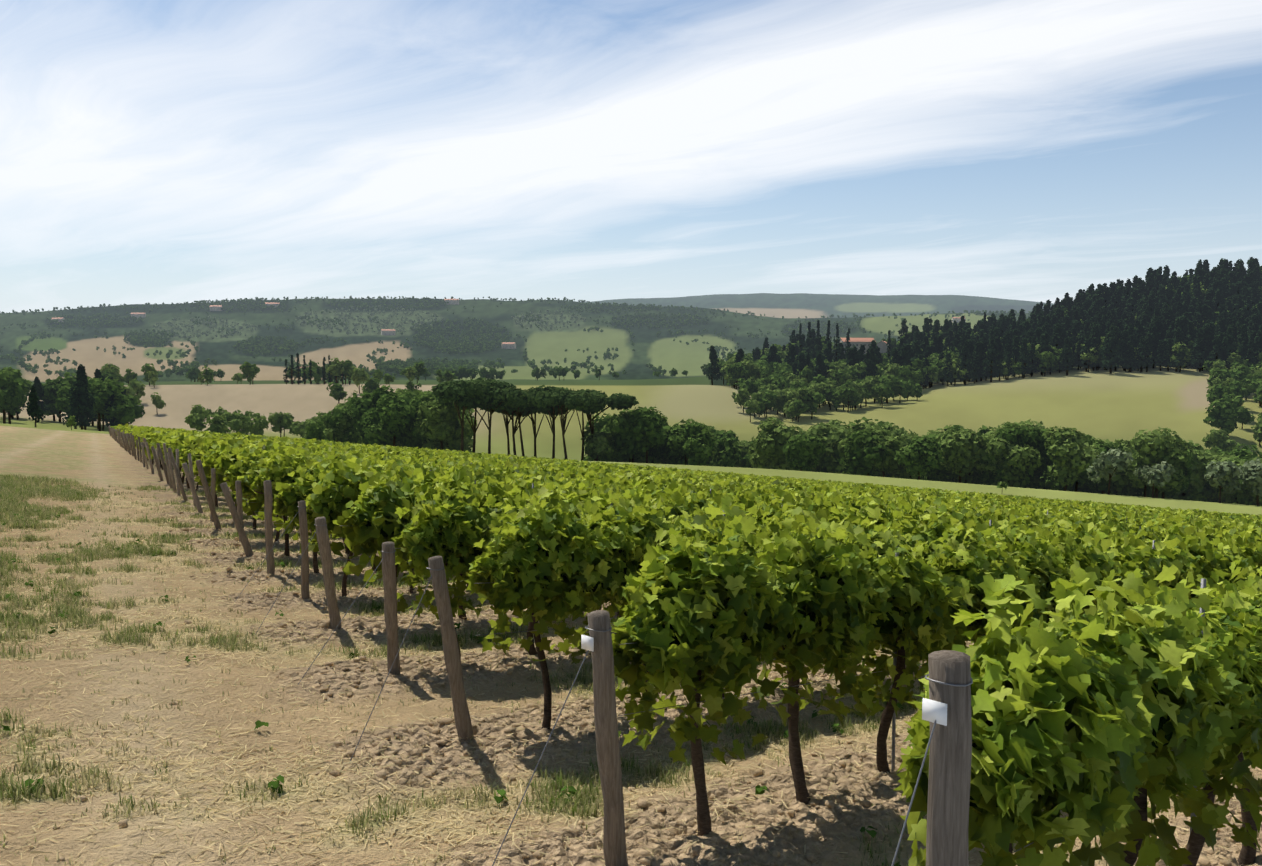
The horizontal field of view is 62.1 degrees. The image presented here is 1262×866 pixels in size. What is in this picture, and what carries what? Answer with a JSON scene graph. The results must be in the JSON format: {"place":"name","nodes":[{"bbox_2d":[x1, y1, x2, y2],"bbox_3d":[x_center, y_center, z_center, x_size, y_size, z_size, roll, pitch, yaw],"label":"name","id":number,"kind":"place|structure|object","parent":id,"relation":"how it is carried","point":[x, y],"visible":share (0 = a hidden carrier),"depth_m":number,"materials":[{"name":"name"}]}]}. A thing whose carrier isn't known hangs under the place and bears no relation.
{"place":"outdoors","nodes":[
{"label":"outdoors","id":0,"kind":"place"},
{"bbox_2d":[0,293,1261,865],"bbox_3d":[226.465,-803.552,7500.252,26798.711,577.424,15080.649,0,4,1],"label":"ground","id":1,"kind":"structure","parent":0,"point":[1120,403],"depth_m":9.20,"materials":[{"name":"soil"}]},
{"bbox_2d":[51,317,64,322],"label":"house","id":2,"kind":"structure","parent":1,"relation":"on","point":[61,318],"depth_m":3033.42,"materials":[{"name":"beige paint"}]},
{"bbox_2d":[3,394,127,430],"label":"tree trunks","id":3,"kind":"object","parent":1,"relation":"on","point":[10,417],"visible":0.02,"depth_m":362.52,"materials":[{"name":"brown plant"}]},
{"bbox_2d":[0,364,144,427],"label":"headland trees","id":4,"kind":"object","parent":1,"relation":"on","point":[97,393],"visible":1,"depth_m":352.22,"materials":[{"name":"green plant"}]},
{"bbox_2d":[130,313,145,317],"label":"house","id":5,"kind":"structure","parent":1,"relation":"on","point":[137,315],"depth_m":3136.03,"materials":[{"name":"beige paint"}]},
{"bbox_2d":[209,305,222,310],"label":"house","id":6,"kind":"structure","parent":1,"relation":"on","point":[215,307],"depth_m":3173.40,"materials":[{"name":"beige paint"}]},
{"bbox_2d":[265,302,278,307],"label":"house","id":7,"kind":"structure","parent":1,"relation":"on","point":[270,303],"depth_m":3203.90,"materials":[{"name":"beige paint"}]},
{"bbox_2d":[100,358,638,461],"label":"trees","id":8,"kind":"object","parent":1,"relation":"on","point":[518,418],"visible":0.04,"depth_m":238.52,"materials":[{"name":"brown plant"}]},
{"bbox_2d":[381,329,395,334],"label":"house","id":9,"kind":"structure","parent":1,"relation":"on","point":[388,332],"depth_m":2640.08,"materials":[{"name":"beige paint"}]},
{"bbox_2d":[191,368,599,384],"bbox_3d":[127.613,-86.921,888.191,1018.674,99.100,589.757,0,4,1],"label":"tree trunks","id":10,"kind":"object","parent":1,"relation":"on","point":[342,378],"depth_m":602.78,"materials":[{"name":"brown plant"}]},
{"bbox_2d":[444,299,458,304],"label":"house","id":11,"kind":"structure","parent":1,"relation":"on","point":[453,301],"depth_m":3259.59,"materials":[{"name":"beige paint"}]},
{"bbox_2d":[1,508,923,865],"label":"weeds","id":12,"kind":"object","parent":1,"relation":"on","point":[273,786],"visible":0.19,"depth_m":6.53,"materials":[{"name":"green plant"}]},
{"bbox_2d":[502,342,515,348],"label":"house","id":13,"kind":"structure","parent":1,"relation":"on","point":[508,345],"depth_m":2345.63,"materials":[{"name":"beige paint"}]},
{"bbox_2d":[0,296,1032,384],"bbox_3d":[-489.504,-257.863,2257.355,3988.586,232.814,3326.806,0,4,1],"label":"hill trees","id":14,"kind":"object","parent":1,"relation":"on","point":[465,368],"visible":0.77,"depth_m":2658.61,"materials":[{"name":"green plant"}]},
{"bbox_2d":[108,425,971,865],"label":"wooden posts","id":15,"kind":"object","parent":1,"relation":"on","point":[948,789],"visible":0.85,"depth_m":4.61,"materials":[{"name":"grey wood"}]},
{"bbox_2d":[581,635,946,725],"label":"post labels","id":16,"kind":"object","parent":15,"relation":"attached to","point":[932,710],"visible":0.93,"depth_m":2.86,"materials":[{"name":"white plastic"}]},
{"bbox_2d":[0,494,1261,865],"bbox_3d":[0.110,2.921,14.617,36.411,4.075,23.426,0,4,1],"label":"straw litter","id":17,"kind":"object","parent":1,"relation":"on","point":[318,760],"visible":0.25,"depth_m":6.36,"materials":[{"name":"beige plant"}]},
{"bbox_2d":[0,507,1261,865],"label":"soil clods","id":18,"kind":"object","parent":1,"relation":"on","point":[818,821],"visible":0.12,"depth_m":6.73,"materials":[{"name":"brown soil"}]},
{"bbox_2d":[0,473,1261,865],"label":"grass tufts","id":19,"kind":"object","parent":1,"relation":"on","point":[18,493],"visible":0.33,"depth_m":9.23,"materials":[{"name":"green plant"}]},
{"bbox_2d":[110,426,1256,865],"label":"vine","id":20,"kind":"object","parent":1,"relation":"on","point":[1247,854],"depth_m":5.87,"materials":[{"name":"brown plant"}]},
{"bbox_2d":[115,423,1261,521],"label":"vine leaves","id":21,"kind":"object","parent":20,"relation":"attached to","point":[145,432],"visible":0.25,"depth_m":63.75,"materials":[{"name":"green plant"}]},
{"bbox_2d":[149,430,1261,625],"bbox_3d":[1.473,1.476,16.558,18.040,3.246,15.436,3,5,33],"label":"vine leaves","id":22,"kind":"object","parent":20,"relation":"attached to","point":[352,482],"visible":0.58,"depth_m":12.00,"materials":[{"name":"green plant"}]},
{"bbox_2d":[391,475,1261,865],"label":"vine leaves","id":23,"kind":"object","parent":20,"relation":"attached to","point":[1097,667],"visible":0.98,"depth_m":4.88,"materials":[{"name":"green plant"}]},
{"bbox_2d":[877,341,888,352],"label":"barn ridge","id":24,"kind":"structure","parent":1,"relation":"on","point":[882,346],"depth_m":860.30,"materials":[{"name":"beige paint"}]},
{"bbox_2d":[589,445,1261,505],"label":"tree trunks","id":25,"kind":"object","parent":1,"relation":"on","point":[1156,491],"visible":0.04,"depth_m":236.88,"materials":[{"name":"brown plant"}]},
{"bbox_2d":[581,406,1261,505],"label":"valley trees","id":26,"kind":"object","parent":25,"relation":"attached to","point":[1022,454],"visible":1,"depth_m":241.57,"materials":[{"name":"green plant"}]},
{"bbox_2d":[952,317,965,321],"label":"house","id":27,"kind":"structure","parent":1,"relation":"on","point":[957,319],"depth_m":2915.98,"materials":[{"name":"beige paint"}]},
{"bbox_2d":[706,257,1261,452],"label":"forest trees","id":28,"kind":"object","parent":1,"relation":"on","point":[1185,326],"visible":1,"depth_m":613.85,"materials":[{"name":"green plant"}]},
{"bbox_2d":[0,0,1261,312],"label":"sky","id":29,"kind":"structure","parent":0,"point":[152,151],"materials":[{"name":"blue"}]},
{"bbox_2d":[203,455,1259,865],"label":"trellis wires","id":30,"kind":"object","parent":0,"point":[1203,583],"visible":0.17,"depth_m":5.69,"materials":[{"name":"grey metal"}]},
{"bbox_2d":[839,338,875,353],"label":"farmhouse","id":31,"kind":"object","parent":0,"point":[859,342],"depth_m":861.08,"materials":[{"name":"beige paint"}]}
]}

